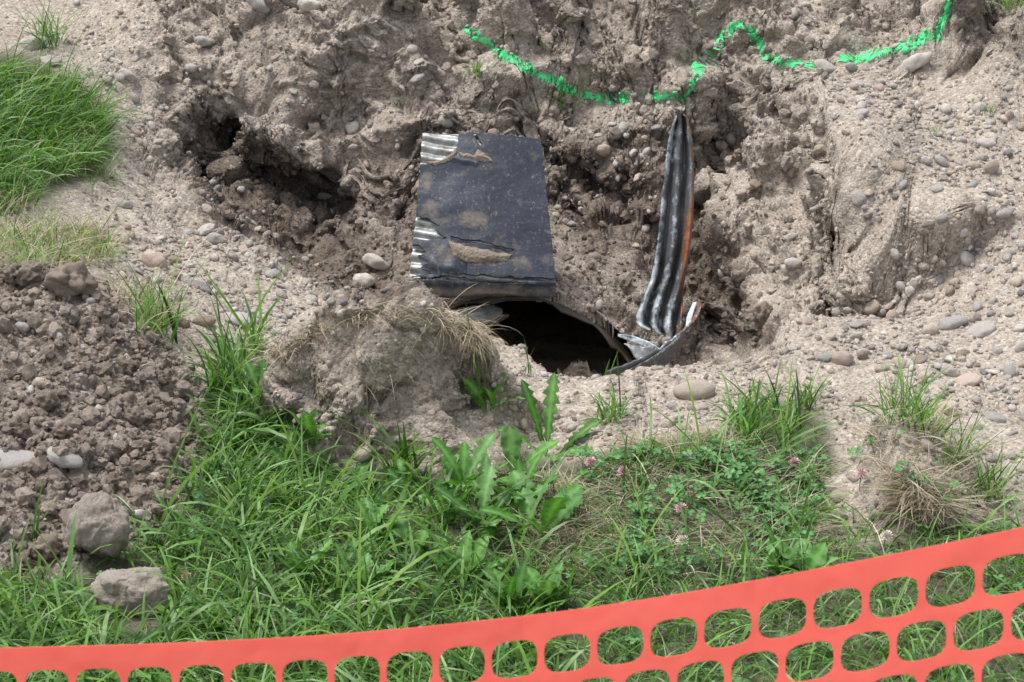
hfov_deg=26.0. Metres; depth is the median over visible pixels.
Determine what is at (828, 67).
stone
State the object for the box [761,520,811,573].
weed
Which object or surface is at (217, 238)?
stone
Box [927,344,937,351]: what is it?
stone
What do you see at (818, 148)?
stone
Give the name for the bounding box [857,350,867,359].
stone
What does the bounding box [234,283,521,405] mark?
dry grass
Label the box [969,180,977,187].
stone
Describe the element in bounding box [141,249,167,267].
stone
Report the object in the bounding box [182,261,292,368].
grass tuft
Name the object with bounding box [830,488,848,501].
stone
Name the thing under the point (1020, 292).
stone
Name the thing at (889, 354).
stone
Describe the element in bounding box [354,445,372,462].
stone
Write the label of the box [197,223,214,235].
stone
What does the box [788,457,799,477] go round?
clover flower
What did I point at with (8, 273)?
clod
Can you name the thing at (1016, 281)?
stone
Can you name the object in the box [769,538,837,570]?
weed
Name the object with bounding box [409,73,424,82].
stone
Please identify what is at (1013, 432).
stone
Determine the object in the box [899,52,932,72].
stone
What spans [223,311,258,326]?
stone
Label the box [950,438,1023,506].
grass tuft
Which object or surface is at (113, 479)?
clod
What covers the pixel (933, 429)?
grass tuft
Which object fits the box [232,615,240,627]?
clover flower
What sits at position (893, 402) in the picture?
grass tuft
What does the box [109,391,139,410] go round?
clod
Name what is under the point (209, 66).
stone
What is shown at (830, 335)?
stone
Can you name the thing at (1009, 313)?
stone
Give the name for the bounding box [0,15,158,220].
bank grass
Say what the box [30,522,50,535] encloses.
clod
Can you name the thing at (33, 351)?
stone
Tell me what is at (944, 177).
stone
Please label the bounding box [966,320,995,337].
stone
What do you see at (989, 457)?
stone
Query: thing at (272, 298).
stone
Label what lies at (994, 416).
stone
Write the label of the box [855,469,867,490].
clover flower
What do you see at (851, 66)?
stone
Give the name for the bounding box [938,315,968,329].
stone
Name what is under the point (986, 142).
stone
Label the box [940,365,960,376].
stone
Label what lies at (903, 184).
stone
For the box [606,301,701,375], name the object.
bent metal band
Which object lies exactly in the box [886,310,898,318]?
stone
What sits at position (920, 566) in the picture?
barrier fence
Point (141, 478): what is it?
clod
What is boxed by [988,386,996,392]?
stone
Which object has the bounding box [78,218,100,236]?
stone
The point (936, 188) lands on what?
stone
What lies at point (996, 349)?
stone
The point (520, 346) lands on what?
stone
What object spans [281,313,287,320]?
stone
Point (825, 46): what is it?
stone
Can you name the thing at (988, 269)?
stone
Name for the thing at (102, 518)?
rock
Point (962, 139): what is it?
stone
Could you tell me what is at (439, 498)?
dandelion
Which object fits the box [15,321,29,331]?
stone
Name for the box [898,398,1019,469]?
grass tuft
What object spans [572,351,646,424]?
grass tuft
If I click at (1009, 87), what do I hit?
stone
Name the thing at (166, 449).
clod
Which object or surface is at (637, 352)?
torn flap
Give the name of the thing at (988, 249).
stone
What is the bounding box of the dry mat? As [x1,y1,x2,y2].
[481,391,1016,594]
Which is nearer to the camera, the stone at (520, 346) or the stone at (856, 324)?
the stone at (856, 324)
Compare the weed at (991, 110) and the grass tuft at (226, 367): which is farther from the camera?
the weed at (991, 110)
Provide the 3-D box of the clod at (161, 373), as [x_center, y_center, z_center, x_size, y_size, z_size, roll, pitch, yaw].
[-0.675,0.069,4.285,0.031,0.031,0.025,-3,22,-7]
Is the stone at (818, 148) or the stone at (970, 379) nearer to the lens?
the stone at (970, 379)
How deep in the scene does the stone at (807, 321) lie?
4.73 m
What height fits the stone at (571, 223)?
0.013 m
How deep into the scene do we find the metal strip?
5.29 m
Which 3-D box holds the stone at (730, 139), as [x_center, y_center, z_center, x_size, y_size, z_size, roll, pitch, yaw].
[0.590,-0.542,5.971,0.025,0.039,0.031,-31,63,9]
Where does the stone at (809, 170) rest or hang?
on the ground at (432, 414)
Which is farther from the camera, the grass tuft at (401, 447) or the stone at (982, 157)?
the stone at (982, 157)
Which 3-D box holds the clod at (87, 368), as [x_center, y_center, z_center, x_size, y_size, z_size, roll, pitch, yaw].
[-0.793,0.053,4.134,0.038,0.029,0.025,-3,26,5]
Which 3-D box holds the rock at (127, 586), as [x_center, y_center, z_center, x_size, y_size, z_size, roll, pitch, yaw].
[-0.618,0.409,3.597,0.134,0.091,0.082,3,20,-2]
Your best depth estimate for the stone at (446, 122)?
5.97 m
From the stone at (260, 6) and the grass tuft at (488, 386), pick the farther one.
the stone at (260, 6)
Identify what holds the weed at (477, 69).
on the ground at (432, 414)
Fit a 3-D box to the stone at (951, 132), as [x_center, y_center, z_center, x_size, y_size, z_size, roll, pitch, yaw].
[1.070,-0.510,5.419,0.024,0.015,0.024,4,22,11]
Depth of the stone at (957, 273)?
4.96 m
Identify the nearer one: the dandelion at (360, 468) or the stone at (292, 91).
the dandelion at (360, 468)
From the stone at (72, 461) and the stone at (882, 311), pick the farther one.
the stone at (882, 311)
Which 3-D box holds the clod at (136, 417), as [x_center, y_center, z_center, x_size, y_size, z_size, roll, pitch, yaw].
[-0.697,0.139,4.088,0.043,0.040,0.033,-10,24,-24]
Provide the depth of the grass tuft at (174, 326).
4.59 m
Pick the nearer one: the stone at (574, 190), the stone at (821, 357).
the stone at (821, 357)
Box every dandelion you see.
[182,589,252,633]
[254,446,312,485]
[269,539,333,581]
[322,539,392,593]
[332,461,375,499]
[349,498,394,537]
[380,457,425,498]
[392,514,450,563]
[398,432,509,493]
[418,482,472,519]
[433,455,548,537]
[468,425,558,475]
[480,470,584,537]
[492,453,558,498]
[497,372,599,460]
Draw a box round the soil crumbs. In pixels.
[0,0,1023,581]
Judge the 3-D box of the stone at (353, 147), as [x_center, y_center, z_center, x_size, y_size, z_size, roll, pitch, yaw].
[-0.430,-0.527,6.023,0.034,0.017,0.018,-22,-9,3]
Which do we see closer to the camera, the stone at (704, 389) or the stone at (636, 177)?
the stone at (704, 389)
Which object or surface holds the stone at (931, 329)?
on the ground at (432, 414)
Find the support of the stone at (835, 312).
on the ground at (432, 414)
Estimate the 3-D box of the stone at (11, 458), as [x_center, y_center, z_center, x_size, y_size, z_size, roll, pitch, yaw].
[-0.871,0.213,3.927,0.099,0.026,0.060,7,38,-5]
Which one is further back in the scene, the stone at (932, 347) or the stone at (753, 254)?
the stone at (753, 254)
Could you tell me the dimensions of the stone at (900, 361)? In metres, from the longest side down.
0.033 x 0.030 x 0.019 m
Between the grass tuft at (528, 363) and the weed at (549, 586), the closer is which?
the weed at (549, 586)
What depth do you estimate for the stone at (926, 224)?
4.94 m
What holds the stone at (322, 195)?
on the ground at (432, 414)
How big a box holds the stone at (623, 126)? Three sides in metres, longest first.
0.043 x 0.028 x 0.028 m
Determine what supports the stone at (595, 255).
on the ground at (432, 414)
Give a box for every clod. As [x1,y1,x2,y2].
[0,263,20,284]
[1,414,29,435]
[7,549,37,572]
[15,260,45,288]
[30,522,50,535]
[31,533,67,561]
[33,389,60,411]
[43,260,97,300]
[49,422,74,438]
[78,362,96,374]
[105,471,125,486]
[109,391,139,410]
[124,406,145,425]
[133,473,150,484]
[156,370,170,385]
[157,441,179,463]
[709,155,723,168]
[731,149,742,161]
[750,301,772,328]
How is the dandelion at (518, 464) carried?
on the ground at (432, 414)
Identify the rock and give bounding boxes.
[18,36,49,49]
[40,55,60,65]
[65,490,130,557]
[90,566,170,616]
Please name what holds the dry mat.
on the ground at (432, 414)
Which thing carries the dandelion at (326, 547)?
on the ground at (432, 414)
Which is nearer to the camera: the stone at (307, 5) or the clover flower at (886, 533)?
the clover flower at (886, 533)
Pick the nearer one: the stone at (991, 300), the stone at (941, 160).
the stone at (991, 300)
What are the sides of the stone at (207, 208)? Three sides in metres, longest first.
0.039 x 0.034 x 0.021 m
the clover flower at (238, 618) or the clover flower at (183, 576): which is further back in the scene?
the clover flower at (183, 576)
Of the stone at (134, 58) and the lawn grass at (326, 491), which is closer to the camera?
the lawn grass at (326, 491)
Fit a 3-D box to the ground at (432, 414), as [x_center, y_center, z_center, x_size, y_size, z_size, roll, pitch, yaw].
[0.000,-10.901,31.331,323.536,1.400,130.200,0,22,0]
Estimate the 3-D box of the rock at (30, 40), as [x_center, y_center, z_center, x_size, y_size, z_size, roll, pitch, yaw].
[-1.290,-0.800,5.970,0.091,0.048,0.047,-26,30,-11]
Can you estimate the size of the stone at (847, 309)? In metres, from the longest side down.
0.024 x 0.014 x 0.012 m
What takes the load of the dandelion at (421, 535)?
on the ground at (432, 414)
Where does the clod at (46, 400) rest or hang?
on the ground at (432, 414)
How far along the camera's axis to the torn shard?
5.22 m
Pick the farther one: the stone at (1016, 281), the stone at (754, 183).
the stone at (754, 183)
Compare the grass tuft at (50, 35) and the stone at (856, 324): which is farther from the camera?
the grass tuft at (50, 35)
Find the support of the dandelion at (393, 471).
on the ground at (432, 414)
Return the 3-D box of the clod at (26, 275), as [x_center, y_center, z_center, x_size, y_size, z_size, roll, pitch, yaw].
[-0.961,-0.126,4.434,0.060,0.062,0.067,16,27,34]
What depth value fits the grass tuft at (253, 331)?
4.63 m
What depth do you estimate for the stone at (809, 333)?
4.59 m
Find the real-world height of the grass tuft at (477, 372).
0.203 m
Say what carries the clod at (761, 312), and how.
on the ground at (432, 414)
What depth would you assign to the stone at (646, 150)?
5.85 m
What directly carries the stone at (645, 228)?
on the ground at (432, 414)
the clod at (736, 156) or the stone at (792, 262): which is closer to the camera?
the stone at (792, 262)
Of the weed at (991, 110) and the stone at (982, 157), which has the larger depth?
the weed at (991, 110)
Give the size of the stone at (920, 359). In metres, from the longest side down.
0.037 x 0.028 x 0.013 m
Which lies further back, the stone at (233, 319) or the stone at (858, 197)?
the stone at (858, 197)
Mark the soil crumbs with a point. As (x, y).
(174, 432)
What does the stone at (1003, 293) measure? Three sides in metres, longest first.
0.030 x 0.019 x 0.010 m
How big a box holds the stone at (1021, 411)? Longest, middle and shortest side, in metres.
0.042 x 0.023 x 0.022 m
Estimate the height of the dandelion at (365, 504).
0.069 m
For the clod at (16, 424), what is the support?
on the ground at (432, 414)
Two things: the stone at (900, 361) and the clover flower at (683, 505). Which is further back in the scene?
the stone at (900, 361)
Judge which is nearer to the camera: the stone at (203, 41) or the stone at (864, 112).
the stone at (864, 112)
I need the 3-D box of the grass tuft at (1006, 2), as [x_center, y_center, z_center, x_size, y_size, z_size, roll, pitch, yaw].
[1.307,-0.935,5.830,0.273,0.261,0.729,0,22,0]
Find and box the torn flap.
[624,343,654,358]
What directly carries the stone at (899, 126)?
on the ground at (432, 414)
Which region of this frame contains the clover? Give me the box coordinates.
[1,405,1022,681]
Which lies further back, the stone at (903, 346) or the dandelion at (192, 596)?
the stone at (903, 346)
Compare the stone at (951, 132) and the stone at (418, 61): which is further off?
the stone at (418, 61)
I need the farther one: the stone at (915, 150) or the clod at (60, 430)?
the stone at (915, 150)
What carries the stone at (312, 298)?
on the ground at (432, 414)
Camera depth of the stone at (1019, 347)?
4.53 m
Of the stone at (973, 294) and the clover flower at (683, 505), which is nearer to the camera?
the clover flower at (683, 505)
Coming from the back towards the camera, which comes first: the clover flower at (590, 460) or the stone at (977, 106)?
the stone at (977, 106)
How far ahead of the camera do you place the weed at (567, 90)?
6.01 m
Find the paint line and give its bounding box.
[462,0,953,104]
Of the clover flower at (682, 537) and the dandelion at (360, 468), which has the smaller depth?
the clover flower at (682, 537)
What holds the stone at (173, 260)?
on the ground at (432, 414)
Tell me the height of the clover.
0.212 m
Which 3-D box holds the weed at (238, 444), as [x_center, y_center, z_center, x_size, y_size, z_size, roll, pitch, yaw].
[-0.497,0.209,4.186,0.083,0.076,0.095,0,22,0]
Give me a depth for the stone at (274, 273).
5.14 m
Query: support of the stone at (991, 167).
on the ground at (432, 414)
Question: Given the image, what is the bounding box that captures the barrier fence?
[0,527,1023,681]
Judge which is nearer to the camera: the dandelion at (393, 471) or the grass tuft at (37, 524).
the grass tuft at (37, 524)
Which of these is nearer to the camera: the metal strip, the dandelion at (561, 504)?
the dandelion at (561, 504)
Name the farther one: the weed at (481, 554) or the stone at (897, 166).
the stone at (897, 166)
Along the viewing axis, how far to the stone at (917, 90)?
5.61 m
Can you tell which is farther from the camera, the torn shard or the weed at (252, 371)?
the torn shard
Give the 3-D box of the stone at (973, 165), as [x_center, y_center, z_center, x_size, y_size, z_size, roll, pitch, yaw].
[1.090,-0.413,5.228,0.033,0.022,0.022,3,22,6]
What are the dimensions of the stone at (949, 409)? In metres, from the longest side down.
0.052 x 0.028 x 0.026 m
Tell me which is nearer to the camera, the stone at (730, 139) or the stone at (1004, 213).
the stone at (1004, 213)
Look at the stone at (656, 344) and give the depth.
5.38 m
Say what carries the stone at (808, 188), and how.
on the ground at (432, 414)
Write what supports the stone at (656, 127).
on the ground at (432, 414)
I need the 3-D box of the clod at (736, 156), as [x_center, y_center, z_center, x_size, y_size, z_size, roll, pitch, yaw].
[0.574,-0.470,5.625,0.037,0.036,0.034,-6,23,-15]
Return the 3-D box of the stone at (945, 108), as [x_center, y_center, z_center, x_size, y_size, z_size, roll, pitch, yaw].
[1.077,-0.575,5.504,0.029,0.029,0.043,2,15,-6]
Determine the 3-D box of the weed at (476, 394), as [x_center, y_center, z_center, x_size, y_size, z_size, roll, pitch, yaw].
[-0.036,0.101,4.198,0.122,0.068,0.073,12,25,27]
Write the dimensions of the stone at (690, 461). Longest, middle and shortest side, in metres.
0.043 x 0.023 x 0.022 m
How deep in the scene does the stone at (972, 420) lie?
4.22 m
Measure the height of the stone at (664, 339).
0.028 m
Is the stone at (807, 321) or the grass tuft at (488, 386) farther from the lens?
the stone at (807, 321)
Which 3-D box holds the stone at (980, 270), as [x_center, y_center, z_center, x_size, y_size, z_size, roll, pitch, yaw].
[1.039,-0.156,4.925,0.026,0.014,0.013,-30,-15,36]
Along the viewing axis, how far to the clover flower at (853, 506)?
3.90 m
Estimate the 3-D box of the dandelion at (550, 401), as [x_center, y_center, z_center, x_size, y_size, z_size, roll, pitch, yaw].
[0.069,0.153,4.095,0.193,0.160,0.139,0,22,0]
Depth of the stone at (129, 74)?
5.95 m
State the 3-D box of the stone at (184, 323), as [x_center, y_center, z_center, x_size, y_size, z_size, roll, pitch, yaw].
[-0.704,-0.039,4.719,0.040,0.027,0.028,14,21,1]
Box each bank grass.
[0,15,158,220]
[0,188,169,324]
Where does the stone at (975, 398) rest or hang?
on the ground at (432, 414)
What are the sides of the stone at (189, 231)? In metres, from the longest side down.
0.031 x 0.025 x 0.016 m
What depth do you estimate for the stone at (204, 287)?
4.93 m
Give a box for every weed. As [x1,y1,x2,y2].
[226,432,269,461]
[232,359,267,396]
[283,407,342,448]
[428,530,507,580]
[454,58,491,78]
[462,372,524,412]
[481,561,529,611]
[524,561,573,611]
[541,68,590,105]
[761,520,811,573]
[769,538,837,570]
[971,98,1000,114]
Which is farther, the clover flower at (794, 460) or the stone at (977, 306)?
the stone at (977, 306)
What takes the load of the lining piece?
on the ground at (432, 414)
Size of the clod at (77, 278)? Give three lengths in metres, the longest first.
0.109 x 0.086 x 0.078 m
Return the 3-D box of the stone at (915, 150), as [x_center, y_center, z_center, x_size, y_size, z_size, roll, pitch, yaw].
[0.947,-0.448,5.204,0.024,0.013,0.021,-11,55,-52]
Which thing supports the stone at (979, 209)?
on the ground at (432, 414)
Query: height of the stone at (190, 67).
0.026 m
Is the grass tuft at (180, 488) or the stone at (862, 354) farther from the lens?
the stone at (862, 354)
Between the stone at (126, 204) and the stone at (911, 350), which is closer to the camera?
the stone at (911, 350)
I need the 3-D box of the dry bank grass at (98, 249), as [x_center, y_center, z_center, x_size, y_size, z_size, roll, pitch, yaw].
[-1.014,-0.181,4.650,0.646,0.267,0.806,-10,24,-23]
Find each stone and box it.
[0,447,34,469]
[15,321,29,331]
[30,349,37,354]
[46,446,82,468]
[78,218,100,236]
[115,200,133,208]
[118,68,137,80]
[131,56,138,61]
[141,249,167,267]
[168,256,181,264]
[175,317,189,328]
[182,279,212,293]
[183,228,192,235]
[184,63,196,72]
[193,315,215,326]
[194,36,213,46]
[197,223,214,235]
[201,203,212,214]
[206,64,212,69]
[207,232,227,243]
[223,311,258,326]
[229,81,237,86]
[246,0,269,12]
[247,288,260,294]
[254,226,261,231]
[254,268,261,273]
[262,230,270,237]
[264,268,280,277]
[270,296,277,300]
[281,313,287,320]
[289,89,297,93]
[298,0,319,11]
[302,256,308,261]
[304,294,317,301]
[313,307,319,314]
[318,192,331,199]
[340,299,347,305]
[345,121,359,134]
[348,144,357,149]
[353,273,374,288]
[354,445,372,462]
[362,253,389,270]
[395,143,399,149]
[407,45,417,52]
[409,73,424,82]
[414,58,423,64]
[438,115,453,127]
[487,128,498,133]
[517,344,527,349]
[567,221,576,226]
[571,188,579,192]
[587,252,600,258]
[596,144,611,156]
[619,121,627,133]
[629,149,636,156]
[632,243,639,247]
[633,173,640,180]
[640,341,660,347]
[642,224,649,232]
[643,147,650,154]
[651,124,661,130]
[662,337,670,343]
[673,380,715,400]
[681,454,701,466]
[726,134,735,145]
[735,189,746,196]
[749,179,761,187]
[750,250,757,259]
[784,257,800,267]
[786,233,798,241]
[803,318,811,324]
[804,331,811,337]
[805,167,813,173]
[806,185,813,190]
[809,204,822,211]
[813,59,836,75]
[813,144,824,153]
[817,353,831,361]
[822,43,828,48]
[825,332,835,339]
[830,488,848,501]
[830,510,847,520]
[831,308,842,316]
[831,350,853,365]
[843,307,852,312]
[845,62,857,71]
[849,321,862,327]
[851,190,866,205]
[854,108,869,116]
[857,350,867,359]
[860,129,871,134]
[864,189,873,195]
[864,299,879,313]
[874,83,884,91]
[874,364,888,371]
[880,309,885,314]
[881,351,893,359]
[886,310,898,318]
[887,83,897,88]
[891,161,904,171]
[892,357,906,367]
[893,124,902,129]
[895,343,906,349]
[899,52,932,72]
[899,180,907,190]
[907,347,915,352]
[911,147,918,152]
[911,355,927,363]
[913,86,921,94]
[921,324,938,334]
[923,222,929,226]
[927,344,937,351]
[929,184,943,192]
[934,155,948,166]
[936,213,947,222]
[937,401,961,416]
[938,174,947,179]
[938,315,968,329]
[940,103,951,113]
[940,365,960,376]
[945,128,954,135]
[947,425,959,434]
[953,373,981,386]
[954,270,960,277]
[956,136,966,142]
[956,349,965,357]
[960,251,974,266]
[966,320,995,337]
[967,161,980,169]
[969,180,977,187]
[969,418,982,429]
[970,395,981,400]
[971,291,975,298]
[972,102,986,111]
[972,301,982,311]
[973,202,984,213]
[975,268,984,272]
[976,154,988,159]
[977,138,995,147]
[980,368,988,374]
[980,412,1006,422]
[983,160,999,173]
[984,246,992,252]
[984,446,992,452]
[985,267,993,272]
[985,456,995,461]
[986,311,995,316]
[987,296,996,304]
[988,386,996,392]
[992,345,1002,353]
[996,208,1012,218]
[1000,94,1006,99]
[1000,290,1010,296]
[1003,150,1012,156]
[1003,364,1015,376]
[1005,85,1012,89]
[1005,311,1013,316]
[1005,430,1017,435]
[1010,274,1022,286]
[1013,323,1023,331]
[1014,340,1023,352]
[1017,242,1023,248]
[1017,289,1023,295]
[1019,404,1023,420]
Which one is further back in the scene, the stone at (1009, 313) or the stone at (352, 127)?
the stone at (352, 127)
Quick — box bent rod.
[477,314,509,333]
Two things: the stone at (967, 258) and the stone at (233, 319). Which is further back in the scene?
the stone at (967, 258)
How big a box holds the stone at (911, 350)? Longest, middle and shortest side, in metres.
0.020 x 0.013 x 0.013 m
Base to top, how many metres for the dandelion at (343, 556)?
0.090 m
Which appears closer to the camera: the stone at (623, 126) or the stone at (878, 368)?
the stone at (878, 368)
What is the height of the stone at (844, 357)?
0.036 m
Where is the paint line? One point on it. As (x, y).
(905, 49)
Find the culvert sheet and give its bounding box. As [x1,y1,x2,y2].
[409,133,555,297]
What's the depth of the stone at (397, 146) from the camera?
5.98 m
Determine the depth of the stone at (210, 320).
4.74 m
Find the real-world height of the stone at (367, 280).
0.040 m
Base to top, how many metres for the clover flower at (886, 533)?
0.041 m
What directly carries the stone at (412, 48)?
on the ground at (432, 414)
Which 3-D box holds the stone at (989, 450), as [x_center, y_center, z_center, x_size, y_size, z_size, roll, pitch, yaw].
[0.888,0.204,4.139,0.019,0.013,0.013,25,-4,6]
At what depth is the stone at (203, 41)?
6.10 m
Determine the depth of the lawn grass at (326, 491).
3.63 m
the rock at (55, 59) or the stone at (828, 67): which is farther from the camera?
the rock at (55, 59)
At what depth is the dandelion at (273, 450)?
4.11 m
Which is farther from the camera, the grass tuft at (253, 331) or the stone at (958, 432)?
the grass tuft at (253, 331)
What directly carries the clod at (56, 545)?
on the ground at (432, 414)
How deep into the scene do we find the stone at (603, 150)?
5.89 m
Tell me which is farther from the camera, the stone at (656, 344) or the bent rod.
the stone at (656, 344)
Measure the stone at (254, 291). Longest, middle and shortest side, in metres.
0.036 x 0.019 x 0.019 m
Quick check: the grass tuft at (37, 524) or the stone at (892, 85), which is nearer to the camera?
the grass tuft at (37, 524)
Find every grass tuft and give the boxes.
[0,0,93,52]
[31,481,59,540]
[86,252,178,305]
[98,237,209,338]
[156,281,183,343]
[156,368,246,523]
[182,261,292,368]
[183,294,269,398]
[187,250,285,357]
[314,408,436,486]
[461,372,516,399]
[466,305,482,393]
[505,330,531,377]
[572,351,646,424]
[604,349,618,375]
[698,347,826,456]
[782,352,833,410]
[841,346,958,431]
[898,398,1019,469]
[906,384,993,442]
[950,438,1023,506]
[990,0,1023,10]
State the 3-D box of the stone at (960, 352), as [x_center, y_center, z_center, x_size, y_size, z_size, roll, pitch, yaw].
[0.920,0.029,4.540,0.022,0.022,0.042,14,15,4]
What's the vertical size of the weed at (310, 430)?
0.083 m
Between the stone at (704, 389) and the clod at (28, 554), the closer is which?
the clod at (28, 554)
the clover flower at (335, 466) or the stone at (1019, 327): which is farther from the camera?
the stone at (1019, 327)
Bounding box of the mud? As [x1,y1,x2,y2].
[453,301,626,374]
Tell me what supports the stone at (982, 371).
on the ground at (432, 414)
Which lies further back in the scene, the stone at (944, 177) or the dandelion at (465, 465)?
the stone at (944, 177)
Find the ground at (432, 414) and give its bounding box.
[0,0,1023,681]
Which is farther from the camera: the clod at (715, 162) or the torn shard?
the clod at (715, 162)
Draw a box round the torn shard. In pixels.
[618,334,657,349]
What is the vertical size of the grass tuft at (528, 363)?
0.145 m
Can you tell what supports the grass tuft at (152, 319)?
on the ground at (432, 414)
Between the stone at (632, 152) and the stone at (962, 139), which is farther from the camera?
the stone at (632, 152)
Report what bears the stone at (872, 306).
on the ground at (432, 414)
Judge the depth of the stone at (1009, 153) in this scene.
5.30 m
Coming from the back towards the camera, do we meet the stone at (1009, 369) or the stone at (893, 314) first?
the stone at (893, 314)
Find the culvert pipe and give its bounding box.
[445,295,635,362]
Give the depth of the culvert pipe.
5.27 m
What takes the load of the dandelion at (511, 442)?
on the ground at (432, 414)
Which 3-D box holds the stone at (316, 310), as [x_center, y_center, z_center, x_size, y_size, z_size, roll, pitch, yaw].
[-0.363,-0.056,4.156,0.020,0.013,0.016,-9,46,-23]
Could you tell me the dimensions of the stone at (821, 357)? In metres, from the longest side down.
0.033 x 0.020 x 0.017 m
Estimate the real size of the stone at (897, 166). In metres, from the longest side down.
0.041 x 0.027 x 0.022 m
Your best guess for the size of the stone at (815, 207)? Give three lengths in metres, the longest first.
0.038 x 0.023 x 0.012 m
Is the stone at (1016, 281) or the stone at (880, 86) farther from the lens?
the stone at (880, 86)
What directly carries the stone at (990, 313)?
on the ground at (432, 414)
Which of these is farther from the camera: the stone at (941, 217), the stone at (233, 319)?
the stone at (941, 217)
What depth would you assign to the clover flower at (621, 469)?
3.87 m
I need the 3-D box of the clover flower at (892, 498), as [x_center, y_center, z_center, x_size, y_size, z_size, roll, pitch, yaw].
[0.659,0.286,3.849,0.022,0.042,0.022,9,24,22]
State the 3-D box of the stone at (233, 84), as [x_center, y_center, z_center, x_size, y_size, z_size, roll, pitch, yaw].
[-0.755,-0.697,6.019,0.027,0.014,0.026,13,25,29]
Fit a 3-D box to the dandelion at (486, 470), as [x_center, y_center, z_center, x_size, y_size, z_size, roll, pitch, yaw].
[-0.044,0.283,3.824,0.151,0.101,0.172,14,26,31]
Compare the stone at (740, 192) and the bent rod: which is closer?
the bent rod
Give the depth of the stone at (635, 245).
5.58 m
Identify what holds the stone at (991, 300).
on the ground at (432, 414)
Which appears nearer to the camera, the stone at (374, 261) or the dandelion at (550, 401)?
the dandelion at (550, 401)
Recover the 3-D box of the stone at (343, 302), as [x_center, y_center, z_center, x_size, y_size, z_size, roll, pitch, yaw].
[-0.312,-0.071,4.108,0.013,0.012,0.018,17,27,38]
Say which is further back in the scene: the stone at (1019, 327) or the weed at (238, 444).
the stone at (1019, 327)
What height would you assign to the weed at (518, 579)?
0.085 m
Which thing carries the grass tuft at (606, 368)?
on the ground at (432, 414)
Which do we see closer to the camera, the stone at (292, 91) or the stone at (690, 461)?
the stone at (690, 461)
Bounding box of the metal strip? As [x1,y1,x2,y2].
[635,108,693,338]
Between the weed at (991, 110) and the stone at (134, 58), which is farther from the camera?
the stone at (134, 58)
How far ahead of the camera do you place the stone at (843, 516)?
3.92 m
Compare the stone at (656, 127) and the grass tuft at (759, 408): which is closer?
the grass tuft at (759, 408)
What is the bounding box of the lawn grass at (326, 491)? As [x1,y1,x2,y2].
[0,319,1023,681]
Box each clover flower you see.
[181,571,190,582]
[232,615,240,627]
[330,463,338,480]
[585,456,595,468]
[617,465,629,484]
[676,502,687,523]
[676,535,687,556]
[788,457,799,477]
[848,504,858,524]
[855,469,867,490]
[880,529,892,551]
[886,496,898,515]
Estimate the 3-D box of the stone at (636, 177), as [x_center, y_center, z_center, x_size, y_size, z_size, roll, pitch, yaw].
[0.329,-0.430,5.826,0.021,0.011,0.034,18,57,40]
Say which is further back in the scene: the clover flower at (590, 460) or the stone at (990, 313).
the stone at (990, 313)
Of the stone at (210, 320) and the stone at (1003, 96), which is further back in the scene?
the stone at (1003, 96)
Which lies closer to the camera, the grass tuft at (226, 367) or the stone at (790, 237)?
the grass tuft at (226, 367)
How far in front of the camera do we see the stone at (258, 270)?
5.15 m
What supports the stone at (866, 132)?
on the ground at (432, 414)
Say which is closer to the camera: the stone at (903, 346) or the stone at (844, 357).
the stone at (844, 357)
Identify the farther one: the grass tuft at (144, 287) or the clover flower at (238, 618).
the grass tuft at (144, 287)
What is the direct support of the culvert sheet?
on the culvert pipe
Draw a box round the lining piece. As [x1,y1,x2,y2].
[456,304,502,326]
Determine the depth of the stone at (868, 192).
5.05 m
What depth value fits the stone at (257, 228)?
5.84 m
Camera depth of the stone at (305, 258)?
5.71 m

